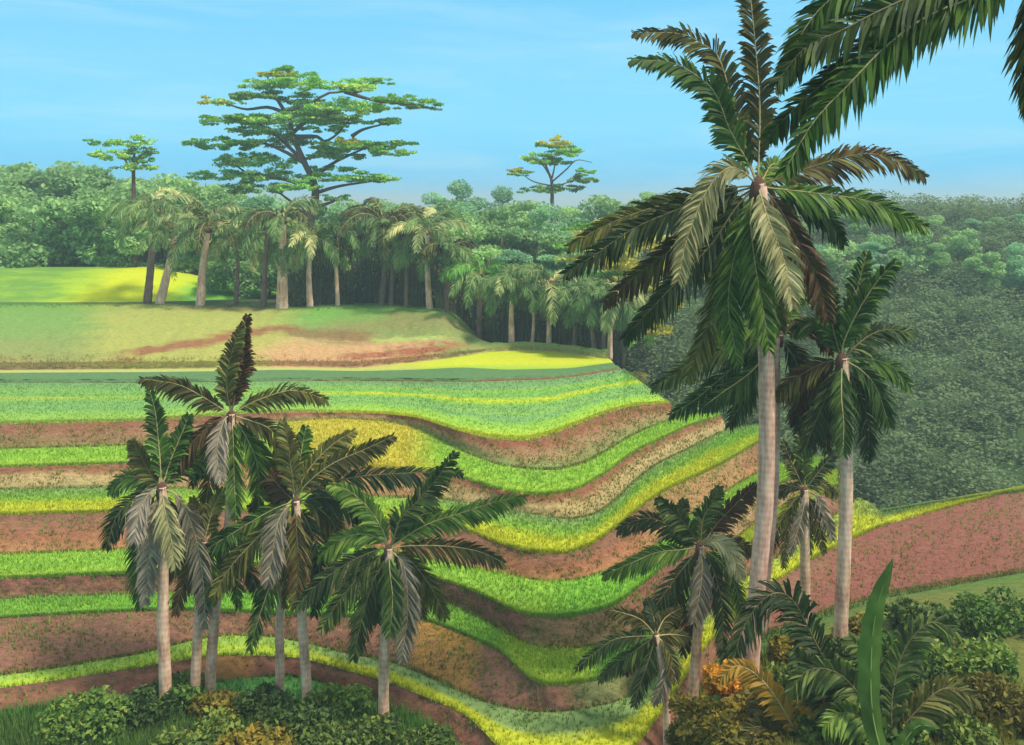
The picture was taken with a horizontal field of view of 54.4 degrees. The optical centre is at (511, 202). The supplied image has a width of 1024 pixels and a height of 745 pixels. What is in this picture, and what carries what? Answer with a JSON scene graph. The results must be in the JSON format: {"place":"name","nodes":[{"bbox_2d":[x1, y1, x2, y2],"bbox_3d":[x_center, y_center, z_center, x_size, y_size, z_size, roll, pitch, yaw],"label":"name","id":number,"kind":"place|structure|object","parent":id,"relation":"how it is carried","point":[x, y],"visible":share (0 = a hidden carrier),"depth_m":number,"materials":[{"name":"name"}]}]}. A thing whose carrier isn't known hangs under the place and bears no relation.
{"place":"outdoors","nodes":[
{"label":"outdoors","id":0,"kind":"place"},
{"bbox_2d":[0,267,276,301],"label":"hill","id":1,"kind":"structure","parent":0,"point":[72,284],"depth_m":119.78,"materials":[{"name":"green plant"}]},
{"bbox_2d":[0,262,600,349],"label":"forest floor","id":2,"kind":"structure","parent":0,"point":[271,302],"depth_m":112.58,"materials":[{"name":"green plant"}]},
{"bbox_2d":[0,196,89,267],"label":"forest tree","id":3,"kind":"object","parent":2,"relation":"on","point":[23,251],"visible":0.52,"depth_m":131.61,"materials":[{"name":"green plant"}]},
{"bbox_2d":[30,199,105,266],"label":"forest tree","id":4,"kind":"object","parent":2,"relation":"on","point":[56,231],"visible":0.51,"depth_m":132.25,"materials":[{"name":"green plant"}]},
{"bbox_2d":[25,164,116,199],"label":"forest tree","id":5,"kind":"object","parent":2,"relation":"on","point":[35,178],"visible":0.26,"depth_m":167.12,"materials":[{"name":"green plant"}]},
{"bbox_2d":[57,195,133,266],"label":"forest tree","id":6,"kind":"object","parent":2,"relation":"on","point":[88,211],"visible":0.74,"depth_m":130.72,"materials":[{"name":"green plant"}]},
{"bbox_2d":[82,134,159,265],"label":"flat topped tree","id":7,"kind":"object","parent":2,"relation":"on","point":[131,165],"visible":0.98,"depth_m":139.74,"materials":[{"name":"green plant"}]},
{"bbox_2d":[102,213,164,267],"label":"forest tree","id":8,"kind":"object","parent":2,"relation":"on","point":[131,243],"visible":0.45,"depth_m":129.96,"materials":[{"name":"green plant"}]},
{"bbox_2d":[99,186,203,303],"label":"palm tree","id":9,"kind":"object","parent":2,"relation":"on","point":[167,204],"visible":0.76,"depth_m":112.09,"materials":[{"name":"green plant"}]},
{"bbox_2d":[118,206,225,303],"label":"palm tree","id":10,"kind":"object","parent":2,"relation":"on","point":[165,228],"visible":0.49,"depth_m":111.70,"materials":[{"name":"green plant"}]},
{"bbox_2d":[150,201,244,305],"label":"palm tree","id":11,"kind":"object","parent":2,"relation":"on","point":[198,224],"visible":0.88,"depth_m":109.28,"materials":[{"name":"green plant"}]},
{"bbox_2d":[206,238,269,296],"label":"forest tree","id":12,"kind":"object","parent":2,"relation":"on","point":[225,274],"visible":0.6,"depth_m":119.54,"materials":[{"name":"green plant"}]},
{"bbox_2d":[207,225,270,303],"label":"palm tree","id":13,"kind":"object","parent":2,"relation":"on","point":[217,248],"visible":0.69,"depth_m":111.21,"materials":[{"name":"green plant"}]},
{"bbox_2d":[232,219,295,306],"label":"palm tree","id":14,"kind":"object","parent":2,"relation":"on","point":[240,231],"visible":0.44,"depth_m":108.88,"materials":[{"name":"green plant"}]},
{"bbox_2d":[224,194,327,308],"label":"palm tree","id":15,"kind":"object","parent":2,"relation":"on","point":[280,222],"visible":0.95,"depth_m":106.68,"materials":[{"name":"green plant"}]},
{"bbox_2d":[269,221,347,307],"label":"palm tree","id":16,"kind":"object","parent":2,"relation":"on","point":[293,244],"visible":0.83,"depth_m":107.07,"materials":[{"name":"green plant"}]},
{"bbox_2d":[181,65,443,227],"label":"flat topped tree","id":17,"kind":"object","parent":2,"relation":"on","point":[309,111],"visible":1,"depth_m":139.47,"materials":[{"name":"green plant"}]},
{"bbox_2d":[310,220,371,305],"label":"palm tree","id":18,"kind":"object","parent":2,"relation":"on","point":[350,234],"visible":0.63,"depth_m":108.78,"materials":[{"name":"green plant"}]},
{"bbox_2d":[358,214,406,305],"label":"palm tree","id":19,"kind":"object","parent":2,"relation":"on","point":[373,235],"visible":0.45,"depth_m":109.85,"materials":[{"name":"green plant"}]},
{"bbox_2d":[336,197,444,304],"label":"palm tree","id":20,"kind":"object","parent":2,"relation":"on","point":[401,215],"visible":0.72,"depth_m":110.37,"materials":[{"name":"green plant"}]},
{"bbox_2d":[377,228,434,306],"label":"palm tree","id":21,"kind":"object","parent":2,"relation":"on","point":[398,259],"visible":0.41,"depth_m":107.84,"materials":[{"name":"green plant"}]},
{"bbox_2d":[381,206,474,308],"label":"palm tree","id":22,"kind":"object","parent":2,"relation":"on","point":[428,226],"visible":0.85,"depth_m":106.39,"materials":[{"name":"green plant"}]},
{"bbox_2d":[416,235,475,312],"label":"palm tree","id":23,"kind":"object","parent":2,"relation":"on","point":[430,252],"visible":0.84,"depth_m":104.84,"materials":[{"name":"green plant"}]},
{"bbox_2d":[287,242,630,355],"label":"undergrowth","id":24,"kind":"object","parent":2,"relation":"on","point":[414,299],"visible":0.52,"depth_m":110.01,"materials":[{"name":"green plant"}]},
{"bbox_2d":[438,255,513,339],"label":"palm tree","id":25,"kind":"object","parent":2,"relation":"on","point":[453,272],"visible":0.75,"depth_m":102.15,"materials":[{"name":"green plant"}]},
{"bbox_2d":[475,262,553,341],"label":"palm tree","id":26,"kind":"object","parent":2,"relation":"on","point":[496,283],"visible":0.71,"depth_m":99.02,"materials":[{"name":"green plant"}]},
{"bbox_2d":[502,275,554,341],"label":"palm tree","id":27,"kind":"object","parent":2,"relation":"on","point":[516,295],"visible":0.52,"depth_m":98.87,"materials":[{"name":"green plant"}]},
{"bbox_2d":[503,260,589,342],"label":"palm tree","id":28,"kind":"object","parent":2,"relation":"on","point":[546,295],"visible":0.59,"depth_m":97.65,"materials":[{"name":"green plant"}]},
{"bbox_2d":[506,134,599,230],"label":"flat topped tree","id":29,"kind":"object","parent":2,"relation":"on","point":[551,160],"visible":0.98,"depth_m":164.78,"materials":[{"name":"green plant"}]},
{"bbox_2d":[557,284,621,347],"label":"palm tree","id":30,"kind":"object","parent":2,"relation":"on","point":[572,318],"visible":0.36,"depth_m":94.89,"materials":[{"name":"green plant"}]},
{"bbox_2d":[571,277,635,349],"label":"palm tree","id":31,"kind":"object","parent":2,"relation":"on","point":[588,296],"visible":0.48,"depth_m":93.43,"materials":[{"name":"green plant"}]},
{"bbox_2d":[582,282,648,359],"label":"palm tree","id":32,"kind":"object","parent":2,"relation":"on","point":[641,301],"visible":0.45,"depth_m":93.48,"materials":[{"name":"green plant"}]},
{"bbox_2d":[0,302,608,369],"bbox_3d":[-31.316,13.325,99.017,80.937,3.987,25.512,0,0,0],"label":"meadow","id":33,"kind":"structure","parent":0,"point":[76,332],"depth_m":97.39,"materials":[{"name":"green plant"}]},
{"bbox_2d":[0,350,612,372],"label":"rice terrace","id":34,"kind":"structure","parent":0,"point":[522,359],"depth_m":91.59,"materials":[{"name":"yellow plant"}]},
{"bbox_2d":[0,363,614,378],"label":"rice terrace","id":35,"kind":"structure","parent":0,"point":[454,373],"depth_m":86.50,"materials":[{"name":"green plant"}]},
{"bbox_2d":[0,365,620,382],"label":"earth bank","id":36,"kind":"structure","parent":0,"point":[555,376],"depth_m":84.65,"materials":[{"name":"brown soil"}]},
{"bbox_2d":[0,368,669,439],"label":"rice terrace","id":37,"kind":"structure","parent":0,"point":[472,417],"depth_m":76.26,"materials":[{"name":"green plant"}]},
{"bbox_2d":[0,403,673,469],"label":"earth bank","id":38,"kind":"structure","parent":0,"point":[461,440],"depth_m":66.78,"materials":[{"name":"brown soil"}]},
{"bbox_2d":[0,401,675,469],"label":"bank weeds","id":39,"kind":"object","parent":38,"relation":"on","point":[518,459],"visible":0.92,"depth_m":66.14,"materials":[{"name":"green plant"}]},
{"bbox_2d":[0,412,720,494],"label":"rice terrace","id":40,"kind":"structure","parent":0,"point":[432,458],"depth_m":63.36,"materials":[{"name":"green plant"}]},
{"bbox_2d":[0,416,724,518],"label":"earth bank","id":41,"kind":"structure","parent":0,"point":[100,477],"depth_m":59.61,"materials":[{"name":"brown soil"}]},
{"bbox_2d":[0,415,725,518],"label":"bank weeds","id":42,"kind":"object","parent":41,"relation":"on","point":[535,496],"visible":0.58,"depth_m":59.40,"materials":[{"name":"green plant"}]},
{"bbox_2d":[0,443,757,581],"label":"earth bank","id":43,"kind":"structure","parent":0,"point":[526,568],"depth_m":52.30,"materials":[{"name":"brown soil"}]},
{"bbox_2d":[0,443,757,580],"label":"bank weeds","id":44,"kind":"object","parent":43,"relation":"on","point":[382,546],"visible":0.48,"depth_m":52.47,"materials":[{"name":"green plant"}]},
{"bbox_2d":[0,423,758,553],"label":"rice terrace","id":45,"kind":"structure","parent":0,"point":[483,526],"depth_m":55.73,"materials":[{"name":"green plant"}]},
{"bbox_2d":[0,473,811,648],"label":"earth bank","id":46,"kind":"structure","parent":0,"point":[558,628],"depth_m":46.35,"materials":[{"name":"brown soil"}]},
{"bbox_2d":[0,472,825,648],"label":"bank weeds","id":47,"kind":"object","parent":46,"relation":"on","point":[588,629],"visible":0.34,"depth_m":46.24,"materials":[{"name":"green plant"}]},
{"bbox_2d":[0,455,823,617],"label":"rice terrace","id":48,"kind":"structure","parent":0,"point":[470,580],"depth_m":47.30,"materials":[{"name":"green plant"}]},
{"bbox_2d":[0,477,833,680],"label":"rice terrace","id":49,"kind":"structure","parent":0,"point":[464,616],"depth_m":43.33,"materials":[{"name":"green plant"}]},
{"bbox_2d":[0,468,838,711],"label":"earth bank","id":50,"kind":"structure","parent":0,"point":[604,691],"depth_m":43.59,"materials":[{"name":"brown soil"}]},
{"bbox_2d":[0,485,839,711],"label":"bank weeds","id":51,"kind":"object","parent":50,"relation":"on","point":[423,672],"visible":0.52,"depth_m":43.45,"materials":[{"name":"green plant"}]},
{"bbox_2d":[0,494,1000,744],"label":"rice terrace","id":52,"kind":"structure","parent":0,"point":[474,704],"depth_m":39.77,"materials":[{"name":"green plant"}]},
{"bbox_2d":[0,485,1023,744],"bbox_3d":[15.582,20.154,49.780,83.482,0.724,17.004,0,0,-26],"label":"earth bank","id":53,"kind":"structure","parent":0,"point":[128,682],"depth_m":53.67,"materials":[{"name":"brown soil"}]},
{"bbox_2d":[0,491,1023,744],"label":"bank weeds","id":54,"kind":"object","parent":53,"relation":"on","point":[960,579],"visible":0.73,"depth_m":55.28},
{"bbox_2d":[0,573,1023,744],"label":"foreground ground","id":55,"kind":"structure","parent":0,"point":[1015,582],"depth_m":42.89,"materials":[{"name":"green plant"}]},
{"bbox_2d":[31,684,137,744],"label":"bush","id":56,"kind":"object","parent":55,"relation":"on","point":[86,713],"visible":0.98,"depth_m":38.16,"materials":[{"name":"green plant"}]},
{"bbox_2d":[106,683,187,734],"bbox_3d":[-14.404,20.054,39.451,2.850,1.470,2.847,0,0,24],"label":"bush","id":57,"kind":"object","parent":55,"relation":"on","point":[147,706],"visible":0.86,"depth_m":39.09,"materials":[{"name":"green plant"}]},
{"bbox_2d":[98,388,214,696],"bbox_3d":[-14.363,14.284,40.110,5.159,13.541,2.907,0,0,0],"label":"coconut palm","id":58,"kind":"object","parent":55,"relation":"on","point":[169,531],"visible":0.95,"depth_m":40.01,"materials":[{"name":"green plant"}]},
{"bbox_2d":[149,669,216,714],"bbox_3d":[-13.546,19.992,40.508,2.797,1.509,2.409,0,0,0],"label":"bush","id":59,"kind":"object","parent":55,"relation":"on","point":[183,685],"visible":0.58,"depth_m":40.24,"materials":[{"name":"green plant"}]},
{"bbox_2d":[151,705,244,744],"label":"bush","id":60,"kind":"object","parent":55,"relation":"on","point":[211,726],"visible":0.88,"depth_m":37.43,"materials":[{"name":"green plant"}]},
{"bbox_2d":[150,486,263,693],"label":"coconut palm","id":61,"kind":"object","parent":55,"relation":"on","point":[213,511],"visible":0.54,"depth_m":40.43,"materials":[{"name":"green plant"}]},
{"bbox_2d":[187,687,254,720],"bbox_3d":[-11.507,20.106,39.871,2.783,1.372,2.254,0,0,0],"label":"bush","id":62,"kind":"object","parent":55,"relation":"on","point":[216,699],"visible":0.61,"depth_m":39.32,"materials":[{"name":"green plant"}]},
{"bbox_2d":[0,689,457,744],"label":"tall grass","id":63,"kind":"structure","parent":55,"relation":"on","point":[9,730],"depth_m":38.47,"materials":[{"name":"green plant"}]},
{"bbox_2d":[136,313,331,693],"bbox_3d":[-11.403,12.721,40.542,7.839,16.342,2.690,0,0,0],"label":"coconut palm","id":64,"kind":"object","parent":55,"relation":"on","point":[216,443],"visible":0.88,"depth_m":40.77,"materials":[{"name":"green plant"}]},
{"bbox_2d":[214,721,297,744],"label":"bush","id":65,"kind":"object","parent":55,"relation":"on","point":[259,736],"visible":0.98,"depth_m":37.07,"materials":[{"name":"yellow plant"}]},
{"bbox_2d":[225,681,297,722],"bbox_3d":[-10.082,20.077,39.576,2.701,1.465,2.340,0,0,-41],"label":"bush","id":66,"kind":"object","parent":55,"relation":"on","point":[267,696],"visible":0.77,"depth_m":39.40,"materials":[{"name":"green plant"}]},
{"bbox_2d":[246,470,339,690],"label":"coconut palm","id":67,"kind":"object","parent":55,"relation":"on","point":[279,653],"visible":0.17,"depth_m":40.70,"materials":[{"name":"green plant"}]},
{"bbox_2d":[260,695,344,742],"bbox_3d":[-7.989,20.068,38.186,2.915,1.502,2.859,0,0,-42],"label":"bush","id":68,"kind":"object","parent":55,"relation":"on","point":[302,716],"visible":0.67,"depth_m":38.09,"materials":[{"name":"green plant"}]},
{"bbox_2d":[202,418,463,704],"bbox_3d":[-7.264,14.900,40.182,10.751,12.451,3.076,0,0,0],"label":"coconut palm","id":69,"kind":"object","parent":55,"relation":"on","point":[305,470],"visible":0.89,"depth_m":39.66,"materials":[{"name":"green plant"}]},
{"bbox_2d":[296,720,374,744],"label":"bush","id":70,"kind":"object","parent":55,"relation":"on","point":[332,732],"visible":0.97,"depth_m":36.90,"materials":[{"name":"green plant"}]},
{"bbox_2d":[306,681,376,720],"bbox_3d":[-6.922,20.037,39.949,2.816,1.392,2.307,0,0,21],"label":"bush","id":71,"kind":"object","parent":55,"relation":"on","point":[339,697],"visible":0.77,"depth_m":39.65,"materials":[{"name":"green plant"}]},
{"bbox_2d":[344,710,401,744],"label":"bush","id":72,"kind":"object","parent":55,"relation":"on","point":[370,727],"visible":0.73,"depth_m":37.51,"materials":[{"name":"green plant"}]},
{"bbox_2d":[291,450,527,717],"bbox_3d":[-3.978,15.304,38.912,9.190,11.482,2.725,0,0,0],"label":"coconut palm","id":73,"kind":"object","parent":55,"relation":"on","point":[402,603],"visible":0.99,"depth_m":38.65,"materials":[{"name":"green plant"}]},
{"bbox_2d":[397,722,456,744],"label":"bush","id":74,"kind":"object","parent":55,"relation":"on","point":[426,735],"visible":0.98,"depth_m":37.21,"materials":[{"name":"green plant"}]},
{"bbox_2d":[3,569,1023,744],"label":"meadow grass","id":75,"kind":"structure","parent":55,"relation":"on","point":[288,676],"depth_m":46.64,"materials":[{"name":"green plant"}]},
{"bbox_2d":[573,596,691,744],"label":"coconut palm","id":76,"kind":"object","parent":55,"relation":"on","point":[652,620],"visible":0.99,"depth_m":36.47,"materials":[{"name":"green plant"}]},
{"bbox_2d":[600,480,756,697],"bbox_3d":[6.717,16.097,39.592,6.548,9.889,2.428,0,0,0],"label":"coconut palm","id":77,"kind":"object","parent":55,"relation":"on","point":[683,532],"visible":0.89,"depth_m":39.48,"materials":[{"name":"green plant"}]},
{"bbox_2d":[668,689,728,744],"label":"bush","id":78,"kind":"object","parent":55,"relation":"on","point":[691,711],"visible":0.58,"depth_m":33.50,"materials":[{"name":"green plant"}]},
{"bbox_2d":[701,658,745,697],"bbox_3d":[7.543,16.771,34.808,1.816,1.416,1.509,0,0,0],"label":"bush","id":79,"kind":"object","parent":55,"relation":"on","point":[710,673],"visible":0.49,"depth_m":34.67,"materials":[{"name":"orange plant"}]},
{"bbox_2d":[695,708,770,744],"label":"bush","id":80,"kind":"object","parent":55,"relation":"on","point":[725,727],"visible":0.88,"depth_m":31.79,"materials":[{"name":"green plant"}]},
{"bbox_2d":[648,285,836,635],"bbox_3d":[9.351,10.091,39.533,7.954,13.927,2.081,0,0,-5],"label":"coconut palm","id":81,"kind":"object","parent":55,"relation":"on","point":[744,397],"visible":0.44,"depth_m":39.32,"materials":[{"name":"green plant"}]},
{"bbox_2d":[558,0,930,672],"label":"coconut palm","id":82,"kind":"object","parent":55,"relation":"on","point":[754,242],"visible":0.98,"depth_m":35.47,"materials":[{"name":"green plant"}]},
{"bbox_2d":[716,658,826,744],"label":"young palm","id":83,"kind":"object","parent":55,"relation":"on","point":[760,704],"visible":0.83,"depth_m":31.56,"materials":[{"name":"plant"}]},
{"bbox_2d":[773,432,838,628],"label":"coconut palm","id":84,"kind":"object","parent":55,"relation":"on","point":[802,523],"visible":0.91,"depth_m":46.52,"materials":[{"name":"green plant"}]},
{"bbox_2d":[781,711,858,744],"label":"bush","id":85,"kind":"object","parent":55,"relation":"on","point":[806,731],"visible":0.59,"depth_m":31.61,"materials":[{"name":"green plant"}]},
{"bbox_2d":[724,577,930,724],"bbox_3d":[10.423,15.341,32.372,7.220,6.288,1.632,0,0,-9],"label":"young palm","id":86,"kind":"object","parent":55,"relation":"on","point":[790,606],"visible":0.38,"depth_m":32.34,"materials":[{"name":"green plant"}]},
{"bbox_2d":[775,249,916,648],"bbox_3d":[12.990,9.798,37.820,5.986,16.034,3.317,0,0,0],"label":"coconut palm","id":87,"kind":"object","parent":55,"relation":"on","point":[833,422],"visible":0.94,"depth_m":37.63,"materials":[{"name":"green plant"}]},
{"bbox_2d":[697,638,1023,744],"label":"tall grass","id":88,"kind":"structure","parent":55,"relation":"on","point":[765,660],"depth_m":33.06,"materials":[{"name":"green plant"}]},
{"bbox_2d":[781,610,981,744],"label":"young palm","id":89,"kind":"object","parent":55,"relation":"on","point":[928,701],"visible":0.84,"depth_m":31.73,"materials":[{"name":"green plant"}]},
{"bbox_2d":[755,0,1023,185],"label":"coconut palm","id":90,"kind":"object","parent":55,"relation":"on","point":[890,39],"visible":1,"depth_m":19.64,"materials":[{"name":"green plant"}]},
{"bbox_2d":[857,559,938,744],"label":"broad leaf plant","id":91,"kind":"object","parent":55,"relation":"on","point":[869,650],"visible":1,"depth_m":30.53,"materials":[{"name":"green plant"}]},
{"bbox_2d":[883,596,969,651],"bbox_3d":[16.544,16.694,39.993,2.892,1.781,3.141,0,0,0],"label":"bush","id":92,"kind":"object","parent":55,"relation":"on","point":[901,609],"visible":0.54,"depth_m":39.58,"materials":[{"name":"green plant"}]},
{"bbox_2d":[896,705,1000,744],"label":"bush","id":93,"kind":"object","parent":55,"relation":"on","point":[955,730],"visible":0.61,"depth_m":31.60,"materials":[{"name":"green plant"}]},
{"bbox_2d":[924,632,1022,688],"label":"bush","id":94,"kind":"object","parent":55,"relation":"on","point":[992,657],"visible":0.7,"depth_m":36.11,"materials":[{"name":"green plant"}]},
{"bbox_2d":[949,584,1023,641],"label":"bush","id":95,"kind":"object","parent":55,"relation":"on","point":[980,613],"visible":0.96,"depth_m":40.29,"materials":[{"name":"green plant"}]},
{"bbox_2d":[963,669,1023,738],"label":"bush","id":96,"kind":"object","parent":55,"relation":"on","point":[989,686],"visible":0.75,"depth_m":33.40,"materials":[{"name":"green plant"}]},
{"bbox_2d":[0,0,1023,204],"label":"sky","id":97,"kind":"structure","parent":0,"point":[509,76],"materials":[{"name":"blue"}]},
{"bbox_2d":[163,188,1023,510],"bbox_3d":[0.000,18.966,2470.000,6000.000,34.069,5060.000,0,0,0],"label":"ground","id":98,"kind":"structure","parent":0,"point":[1013,469],"depth_m":122.98,"materials":[{"name":"green plant"}]},
{"bbox_2d":[552,222,683,365],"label":"flat topped tree","id":99,"kind":"object","parent":98,"relation":"on","point":[624,265],"visible":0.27,"depth_m":108.86,"materials":[{"name":"green plant"}]},
{"bbox_2d":[868,228,936,279],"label":"forest tree","id":100,"kind":"object","parent":98,"relation":"on","point":[903,255],"visible":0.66,"depth_m":152.41,"materials":[{"name":"green plant"}]},
{"bbox_2d":[940,228,982,269],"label":"forest tree","id":101,"kind":"object","parent":98,"relation":"on","point":[957,243],"visible":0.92,"depth_m":154.65,"materials":[{"name":"green plant"}]},
{"bbox_2d":[960,251,1006,293],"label":"forest tree","id":102,"kind":"object","parent":98,"relation":"on","point":[975,263],"visible":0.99,"depth_m":146.54,"materials":[{"name":"green plant"}]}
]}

